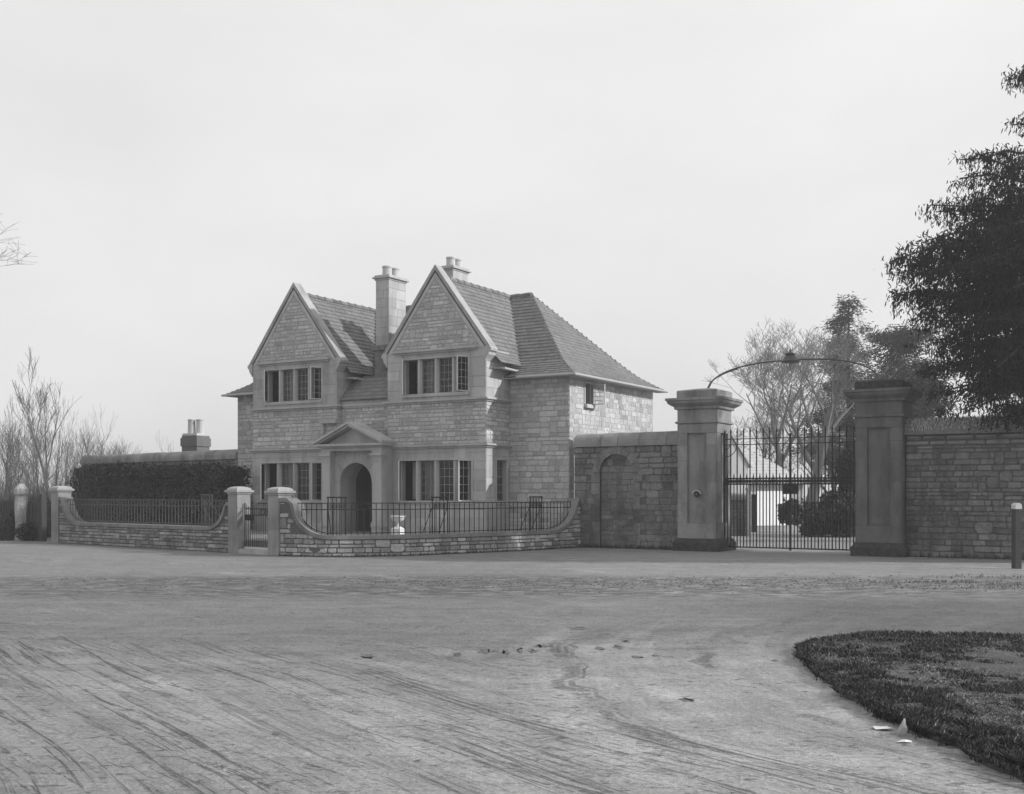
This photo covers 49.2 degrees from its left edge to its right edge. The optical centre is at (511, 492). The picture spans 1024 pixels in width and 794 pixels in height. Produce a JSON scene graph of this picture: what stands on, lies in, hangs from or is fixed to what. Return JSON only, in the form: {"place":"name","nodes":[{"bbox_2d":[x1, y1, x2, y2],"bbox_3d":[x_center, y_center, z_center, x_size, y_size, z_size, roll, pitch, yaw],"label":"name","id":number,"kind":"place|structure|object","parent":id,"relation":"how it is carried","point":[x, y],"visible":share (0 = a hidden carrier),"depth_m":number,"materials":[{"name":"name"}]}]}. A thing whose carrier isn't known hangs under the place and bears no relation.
{"place":"outdoors","nodes":[
{"label":"outdoors","id":0,"kind":"place"},
{"bbox_2d":[247,529,417,549],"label":"garden ground","id":1,"kind":"structure","parent":0,"point":[260,538],"depth_m":34.77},
{"bbox_2d":[69,460,252,528],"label":"clipped hedge","id":2,"kind":"object","parent":1,"relation":"on","point":[163,483],"visible":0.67,"depth_m":40.73,"materials":[{"name":"black plant"}]},
{"bbox_2d":[390,516,405,533],"bbox_3d":[-3.368,0.982,33.000,0.466,0.616,0.466,0,0,31],"label":"garden urn","id":3,"kind":"object","parent":1,"relation":"on","point":[396,520],"visible":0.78,"depth_m":32.89,"materials":[{"name":"white stone"}]},
{"bbox_2d":[0,496,1023,793],"bbox_3d":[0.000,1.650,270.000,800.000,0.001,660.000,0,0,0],"label":"ground","id":4,"kind":"structure","parent":0,"point":[244,668],"depth_m":10.40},
{"bbox_2d":[0,397,25,501],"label":"sapling","id":5,"kind":"object","parent":4,"relation":"on","point":[6,465],"visible":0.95,"depth_m":41.98,"materials":[{"name":"grey plant"}]},
{"bbox_2d":[0,510,27,540],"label":"shrub","id":6,"kind":"object","parent":4,"relation":"on","point":[8,530],"visible":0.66,"depth_m":38.85,"materials":[{"name":"black plant"}]},
{"bbox_2d":[0,417,31,492],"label":"sapling","id":7,"kind":"object","parent":4,"relation":"on","point":[13,446],"visible":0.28,"depth_m":60.16,"materials":[{"name":"grey plant"}]},
{"bbox_2d":[0,437,37,497],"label":"sapling","id":8,"kind":"object","parent":4,"relation":"on","point":[13,468],"visible":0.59,"depth_m":46.23,"materials":[{"name":"grey plant"}]},
{"bbox_2d":[0,213,37,265],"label":"roadside tree","id":9,"kind":"object","parent":4,"relation":"on","point":[2,253],"visible":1,"depth_m":32.27,"materials":[{"name":"grey plant"}]},
{"bbox_2d":[13,483,28,540],"bbox_3d":[-17.015,0.660,38.802,0.504,1.980,0.512,0,0,-17],"label":"rough stone post","id":10,"kind":"object","parent":4,"relation":"on","point":[21,492],"visible":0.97,"depth_m":38.63,"materials":[{"name":"grey stone"}]},
{"bbox_2d":[6,414,39,490],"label":"sapling","id":11,"kind":"object","parent":4,"relation":"on","point":[14,471],"visible":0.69,"depth_m":43.09,"materials":[{"name":"grey plant"}]},
{"bbox_2d":[0,494,46,541],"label":"wooden fence","id":12,"kind":"object","parent":4,"relation":"on","point":[37,514],"visible":0.64,"depth_m":38.41,"materials":[{"name":"wood"}]},
{"bbox_2d":[0,415,49,490],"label":"sapling","id":13,"kind":"object","parent":4,"relation":"on","point":[13,443],"visible":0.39,"depth_m":52.40,"materials":[{"name":"grey plant"}]},
{"bbox_2d":[0,421,58,500],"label":"sapling","id":14,"kind":"object","parent":4,"relation":"on","point":[20,454],"visible":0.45,"depth_m":49.73,"materials":[{"name":"grey plant"}]},
{"bbox_2d":[14,522,49,540],"bbox_3d":[-16.573,1.352,38.601,1.213,0.755,0.759,0,0,0],"label":"shrub","id":15,"kind":"object","parent":4,"relation":"on","point":[29,536],"visible":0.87,"depth_m":38.43,"materials":[{"name":"black plant"}]},
{"bbox_2d":[4,386,59,499],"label":"sapling","id":16,"kind":"object","parent":4,"relation":"on","point":[36,460],"visible":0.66,"depth_m":43.77,"materials":[{"name":"grey plant"}]},
{"bbox_2d":[9,426,62,495],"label":"sapling","id":17,"kind":"object","parent":4,"relation":"on","point":[43,447],"visible":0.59,"depth_m":48.17,"materials":[{"name":"grey plant"}]},
{"bbox_2d":[9,348,81,501],"bbox_3d":[-16.519,-1.710,39.697,1.617,6.944,2.596,0,0,31],"label":"sapling","id":18,"kind":"object","parent":4,"relation":"on","point":[45,475],"visible":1,"depth_m":39.29,"materials":[{"name":"grey plant"}]},
{"bbox_2d":[20,419,84,490],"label":"sapling","id":19,"kind":"object","parent":4,"relation":"on","point":[47,454],"visible":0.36,"depth_m":56.25,"materials":[{"name":"grey plant"}]},
{"bbox_2d":[33,377,78,484],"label":"sapling","id":20,"kind":"object","parent":4,"relation":"on","point":[57,456],"visible":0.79,"depth_m":51.96,"materials":[{"name":"grey plant"}]},
{"bbox_2d":[0,451,112,537],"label":"brushwood","id":21,"kind":"object","parent":4,"relation":"on","point":[34,497],"visible":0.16,"depth_m":42.77,"materials":[{"name":"grey plant"}]},
{"bbox_2d":[39,436,81,488],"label":"sapling","id":22,"kind":"object","parent":4,"relation":"on","point":[63,457],"visible":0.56,"depth_m":50.12,"materials":[{"name":"grey plant"}]},
{"bbox_2d":[48,486,73,542],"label":"garden pier","id":23,"kind":"structure","parent":4,"relation":"on","point":[60,491],"depth_m":36.96,"materials":[{"name":"stone"}]},
{"bbox_2d":[61,412,93,493],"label":"sapling","id":24,"kind":"object","parent":4,"relation":"on","point":[66,461],"visible":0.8,"depth_m":46.10,"materials":[{"name":"grey plant"}]},
{"bbox_2d":[70,405,114,459],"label":"sapling","id":25,"kind":"object","parent":4,"relation":"on","point":[91,435],"visible":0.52,"depth_m":52.05,"materials":[{"name":"grey plant"}]},
{"bbox_2d":[68,428,117,467],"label":"sapling","id":26,"kind":"object","parent":4,"relation":"on","point":[93,456],"visible":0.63,"depth_m":46.46,"materials":[{"name":"grey plant"}]},
{"bbox_2d":[70,442,116,467],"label":"sapling","id":27,"kind":"object","parent":4,"relation":"on","point":[102,452],"visible":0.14,"depth_m":52.62,"materials":[{"name":"grey plant"}]},
{"bbox_2d":[61,428,127,480],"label":"sapling","id":28,"kind":"object","parent":4,"relation":"on","point":[86,443],"visible":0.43,"depth_m":62.36,"materials":[{"name":"grey plant"}]},
{"bbox_2d":[88,440,125,454],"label":"sapling","id":29,"kind":"object","parent":4,"relation":"on","point":[108,449],"visible":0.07,"depth_m":57.82,"materials":[{"name":"grey plant"}]},
{"bbox_2d":[92,434,142,454],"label":"sapling","id":30,"kind":"object","parent":4,"relation":"on","point":[119,451],"visible":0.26,"depth_m":55.10,"materials":[{"name":"grey plant"}]},
{"bbox_2d":[97,439,146,453],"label":"sapling","id":31,"kind":"object","parent":4,"relation":"on","point":[116,448],"visible":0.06,"depth_m":59.66,"materials":[{"name":"grey plant"}]},
{"bbox_2d":[58,497,228,552],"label":"garden wall","id":32,"kind":"structure","parent":4,"relation":"on","point":[211,538],"depth_m":33.66,"materials":[{"name":"stone"}]},
{"bbox_2d":[67,494,227,525],"bbox_3d":[-11.119,0.510,34.182,8.890,0.939,0.446,0,0,40],"label":"iron railing","id":33,"kind":"object","parent":32,"relation":"on","point":[205,503],"visible":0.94,"depth_m":33.64,"materials":[{"name":"black metal"}]},
{"bbox_2d":[80,449,237,475],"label":"garden back wall","id":34,"kind":"structure","parent":4,"relation":"on","point":[230,456],"depth_m":44.40,"materials":[{"name":"stone"}]},
{"bbox_2d":[180,419,210,451],"bbox_3d":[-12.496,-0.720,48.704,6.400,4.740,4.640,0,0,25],"label":"chimney","id":35,"kind":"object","parent":4,"relation":"on","point":[195,438],"visible":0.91,"depth_m":46.78,"materials":[{"name":"stone"}]},
{"bbox_2d":[224,486,253,552],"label":"garden pier","id":36,"kind":"structure","parent":4,"relation":"on","point":[238,497],"depth_m":30.73,"materials":[{"name":"stone"}]},
{"bbox_2d":[238,549,267,554],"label":"step","id":37,"kind":"structure","parent":4,"relation":"on","point":[253,551],"depth_m":30.15,"materials":[{"name":"stone"}]},
{"bbox_2d":[244,502,267,549],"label":"garden gate","id":38,"kind":"structure","parent":37,"relation":"on","point":[250,517],"depth_m":30.47,"materials":[{"name":"black metal"}]},
{"bbox_2d":[264,487,295,555],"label":"garden pier","id":39,"kind":"structure","parent":4,"relation":"on","point":[274,494],"depth_m":29.49,"materials":[{"name":"stone"}]},
{"bbox_2d":[361,654,372,657],"bbox_3d":[-1.449,1.646,11.273,0.146,0.001,0.305,0,0,-21],"label":"dead leaf","id":40,"kind":"object","parent":4,"relation":"on","point":[367,656],"visible":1,"depth_m":11.26,"materials":[{"name":"plant"}]},
{"bbox_2d":[279,498,580,556],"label":"curved garden wall","id":41,"kind":"structure","parent":4,"relation":"on","point":[298,535],"depth_m":29.55,"materials":[{"name":"stone"}]},
{"bbox_2d":[298,496,570,534],"bbox_3d":[-1.600,0.613,31.136,8.768,1.034,1.288,0,0,-32],"label":"iron railing","id":42,"kind":"object","parent":41,"relation":"on","point":[434,506],"visible":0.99,"depth_m":30.30,"materials":[{"name":"black metal"}]},
{"bbox_2d":[221,257,667,533],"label":"stone house","id":43,"kind":"structure","parent":4,"relation":"on","point":[452,383],"depth_m":36.21,"materials":[{"name":"grey stone"}]},
{"bbox_2d":[260,460,320,502],"bbox_3d":[-7.493,-0.375,38.344,2.880,1.450,0.881,0,0,31],"label":"window","id":44,"kind":"structure","parent":43,"relation":"in","point":[293,470],"depth_m":38.52,"materials":[{"name":"stone"}]},
{"bbox_2d":[264,365,322,405],"bbox_3d":[-7.469,-3.685,38.366,2.620,1.270,0.821,0,0,31],"label":"window","id":45,"kind":"structure","parent":43,"relation":"in","point":[294,376],"depth_m":38.39,"materials":[{"name":"stone"}]},
{"bbox_2d":[398,457,472,503],"bbox_3d":[-2.427,-0.375,35.300,2.880,1.450,0.882,0,0,31],"label":"window","id":46,"kind":"structure","parent":43,"relation":"in","point":[433,476],"depth_m":35.36,"materials":[{"name":"stone"}]},
{"bbox_2d":[401,353,469,397],"bbox_3d":[-2.403,-3.685,35.321,2.620,1.270,0.821,0,0,31],"label":"window","id":47,"kind":"structure","parent":43,"relation":"in","point":[434,372],"depth_m":35.36,"materials":[{"name":"stone"}]},
{"bbox_2d":[495,458,507,503],"bbox_3d":[-0.406,-0.375,35.137,0.275,1.450,0.710,0,0,31],"label":"window","id":48,"kind":"structure","parent":43,"relation":"in","point":[497,459],"depth_m":35.33,"materials":[{"name":"glass"}]},
{"bbox_2d":[584,381,604,404],"bbox_3d":[2.541,-3.125,35.478,0.663,0.830,0.690,0,0,31],"label":"window","id":49,"kind":"structure","parent":43,"relation":"in","point":[585,382],"depth_m":35.58,"materials":[{"name":"glass"}]},
{"bbox_2d":[477,647,491,653],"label":"puddle","id":50,"kind":"object","parent":4,"relation":"on","point":[484,651],"visible":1,"depth_m":11.61,"materials":[{"name":"liquid"}]},
{"bbox_2d":[1,619,1019,793],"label":"road grit","id":51,"kind":"object","parent":4,"relation":"on","point":[463,729],"visible":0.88,"depth_m":7.41,"materials":[{"name":"grey gravel"}]},
{"bbox_2d":[9,575,1023,594],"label":"mud clods","id":52,"kind":"object","parent":4,"relation":"on","point":[624,584],"visible":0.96,"depth_m":20.34,"materials":[{"name":"soil"}]},
{"bbox_2d":[568,626,585,629],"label":"puddle","id":53,"kind":"object","parent":4,"relation":"on","point":[578,628],"visible":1,"depth_m":13.69,"materials":[{"name":"liquid"}]},
{"bbox_2d":[573,431,680,548],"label":"arched boundary wall","id":54,"kind":"structure","parent":4,"relation":"on","point":[626,488],"depth_m":33.32,"materials":[{"name":"stone"}]},
{"bbox_2d":[277,543,1023,559],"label":"wall foot weeds","id":55,"kind":"object","parent":4,"relation":"on","point":[641,547],"depth_m":31.07,"materials":[{"name":"grey plant"}]},
{"bbox_2d":[681,697,693,701],"bbox_3d":[1.392,1.646,8.915,0.136,0.001,0.211,0,0,0],"label":"dead leaf","id":56,"kind":"object","parent":4,"relation":"on","point":[687,699],"visible":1,"depth_m":8.91,"materials":[{"name":"plant"}]},
{"bbox_2d":[665,388,742,551],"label":"gate pier","id":57,"kind":"structure","parent":4,"relation":"on","point":[703,422],"depth_m":31.75,"materials":[{"name":"stone"}]},
{"bbox_2d":[723,427,789,550],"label":"iron gate","id":58,"kind":"structure","parent":57,"relation":"attached to","point":[754,481],"depth_m":31.40,"materials":[{"name":"black metal"}]},
{"bbox_2d":[707,348,878,387],"bbox_3d":[7.664,-3.457,30.913,4.930,1.086,0.510,0,0,32],"label":"iron overthrow","id":59,"kind":"object","parent":57,"relation":"on","point":[790,357],"visible":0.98,"depth_m":30.78,"materials":[{"name":"black metal"}]},
{"bbox_2d":[731,493,745,535],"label":"garden wall","id":60,"kind":"structure","parent":4,"relation":"on","point":[735,514],"depth_m":42.95,"materials":[{"name":"stone"}]},
{"bbox_2d":[745,488,755,535],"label":"gate post","id":61,"kind":"object","parent":4,"relation":"on","point":[751,512],"visible":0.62,"depth_m":42.72,"materials":[{"name":"stone"}]},
{"bbox_2d":[702,317,831,466],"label":"bare tree","id":62,"kind":"object","parent":4,"relation":"on","point":[772,413],"visible":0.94,"depth_m":59.21,"materials":[{"name":"grey plant"}]},
{"bbox_2d":[731,433,806,525],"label":"whitewashed cottage","id":63,"kind":"structure","parent":4,"relation":"on","point":[746,463],"depth_m":55.99,"materials":[{"name":"paint"}]},
{"bbox_2d":[751,494,755,531],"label":"door","id":64,"kind":"structure","parent":63,"relation":"in","point":[751,494],"depth_m":42.73,"materials":[{"name":"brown wood"}]},
{"bbox_2d":[757,491,788,525],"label":"garage door","id":65,"kind":"structure","parent":63,"relation":"in","point":[757,491],"depth_m":55.97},
{"bbox_2d":[731,398,809,471],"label":"bare tree","id":66,"kind":"object","parent":4,"relation":"on","point":[766,450],"visible":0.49,"depth_m":65.78,"materials":[{"name":"grey plant"}]},
{"bbox_2d":[777,497,800,525],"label":"round shrub","id":67,"kind":"object","parent":4,"relation":"on","point":[799,522],"visible":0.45,"depth_m":46.77,"materials":[{"name":"black plant"}]},
{"bbox_2d":[784,391,854,491],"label":"bare tree","id":68,"kind":"object","parent":4,"relation":"on","point":[814,448],"visible":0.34,"depth_m":67.67,"materials":[{"name":"grey plant"}]},
{"bbox_2d":[741,311,905,508],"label":"bare tree","id":69,"kind":"object","parent":4,"relation":"on","point":[829,418],"visible":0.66,"depth_m":63.98,"materials":[{"name":"grey plant"}]},
{"bbox_2d":[796,490,855,537],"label":"laurel bush","id":70,"kind":"object","parent":4,"relation":"on","point":[830,516],"visible":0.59,"depth_m":41.81,"materials":[{"name":"black plant"}]},
{"bbox_2d":[784,291,883,468],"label":"pine tree","id":71,"kind":"object","parent":4,"relation":"on","point":[842,320],"visible":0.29,"depth_m":69.59,"materials":[{"name":"grey plant"}]},
{"bbox_2d":[831,440,854,506],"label":"yew bush","id":72,"kind":"object","parent":4,"relation":"on","point":[849,465],"visible":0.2,"depth_m":43.67,"materials":[{"name":"black plant"}]},
{"bbox_2d":[873,726,890,728],"bbox_3d":[2.587,1.638,7.803,0.124,0.016,0.097,0,0,11],"label":"paper scrap","id":73,"kind":"object","parent":4,"relation":"on","point":[881,727],"visible":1,"depth_m":7.79,"materials":[{"name":"white paper"}]},
{"bbox_2d":[842,379,923,556],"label":"gate pier","id":74,"kind":"structure","parent":4,"relation":"on","point":[883,410],"depth_m":29.08,"materials":[{"name":"stone"}]},
{"bbox_2d":[790,424,855,550],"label":"iron gate","id":75,"kind":"structure","parent":74,"relation":"attached to","point":[794,485],"depth_m":30.47,"materials":[{"name":"black metal"}]},
{"bbox_2d":[823,323,958,476],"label":"pine tree","id":76,"kind":"object","parent":4,"relation":"on","point":[900,338],"visible":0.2,"depth_m":65.67,"materials":[{"name":"grey plant"}]},
{"bbox_2d":[897,718,907,734],"bbox_3d":[2.656,1.586,7.603,0.069,0.122,0.050,0,0,0],"label":"paper scrap","id":77,"kind":"object","parent":4,"relation":"on","point":[902,728],"visible":1,"depth_m":7.61,"materials":[{"name":"grey paper"}]},
{"bbox_2d":[897,739,911,741],"bbox_3d":[2.595,1.638,7.396,0.110,0.016,0.053,0,0,0],"label":"paper scrap","id":78,"kind":"object","parent":4,"relation":"on","point":[903,740],"visible":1,"depth_m":7.39,"materials":[{"name":"white paper"}]},
{"bbox_2d":[805,637,1023,780],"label":"soil","id":79,"kind":"structure","parent":4,"relation":"on","point":[1010,667],"depth_m":9.83,"materials":[{"name":"soil"}]},
{"bbox_2d":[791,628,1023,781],"bbox_3d":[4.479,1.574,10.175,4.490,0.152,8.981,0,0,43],"label":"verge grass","id":80,"kind":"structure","parent":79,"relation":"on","point":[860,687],"depth_m":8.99,"materials":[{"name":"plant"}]},
{"bbox_2d":[803,631,1023,766],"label":"dry grass","id":81,"kind":"structure","parent":79,"relation":"on","point":[1009,716],"depth_m":9.10,"materials":[{"name":"grey plant"}]},
{"bbox_2d":[829,573,1023,590],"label":"roadside grass","id":82,"kind":"structure","parent":4,"relation":"on","point":[972,581],"depth_m":20.49,"materials":[{"name":"grey plant"}]},
{"bbox_2d":[903,354,966,418],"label":"pine tree","id":83,"kind":"object","parent":4,"relation":"on","point":[922,411],"visible":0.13,"depth_m":57.26,"materials":[{"name":"grey plant"}]},
{"bbox_2d":[881,63,1023,433],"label":"cedar tree","id":84,"kind":"object","parent":4,"relation":"on","point":[989,266],"visible":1,"depth_m":27.29,"materials":[{"name":"black plant"}]},
{"bbox_2d":[904,414,1023,559],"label":"boundary wall","id":85,"kind":"structure","parent":4,"relation":"on","point":[964,489],"depth_m":28.36,"materials":[{"name":"stone"}]},
{"bbox_2d":[1011,503,1021,568],"bbox_3d":[11.007,0.933,24.400,0.156,1.433,0.156,0,0,-12],"label":"verge post","id":86,"kind":"object","parent":4,"relation":"on","point":[1016,551],"visible":1,"depth_m":24.34,"materials":[{"name":"stone"}]},
{"bbox_2d":[0,0,1023,495],"label":"sky","id":87,"kind":"structure","parent":0,"point":[669,179],"materials":[{"name":"white"}]}
]}

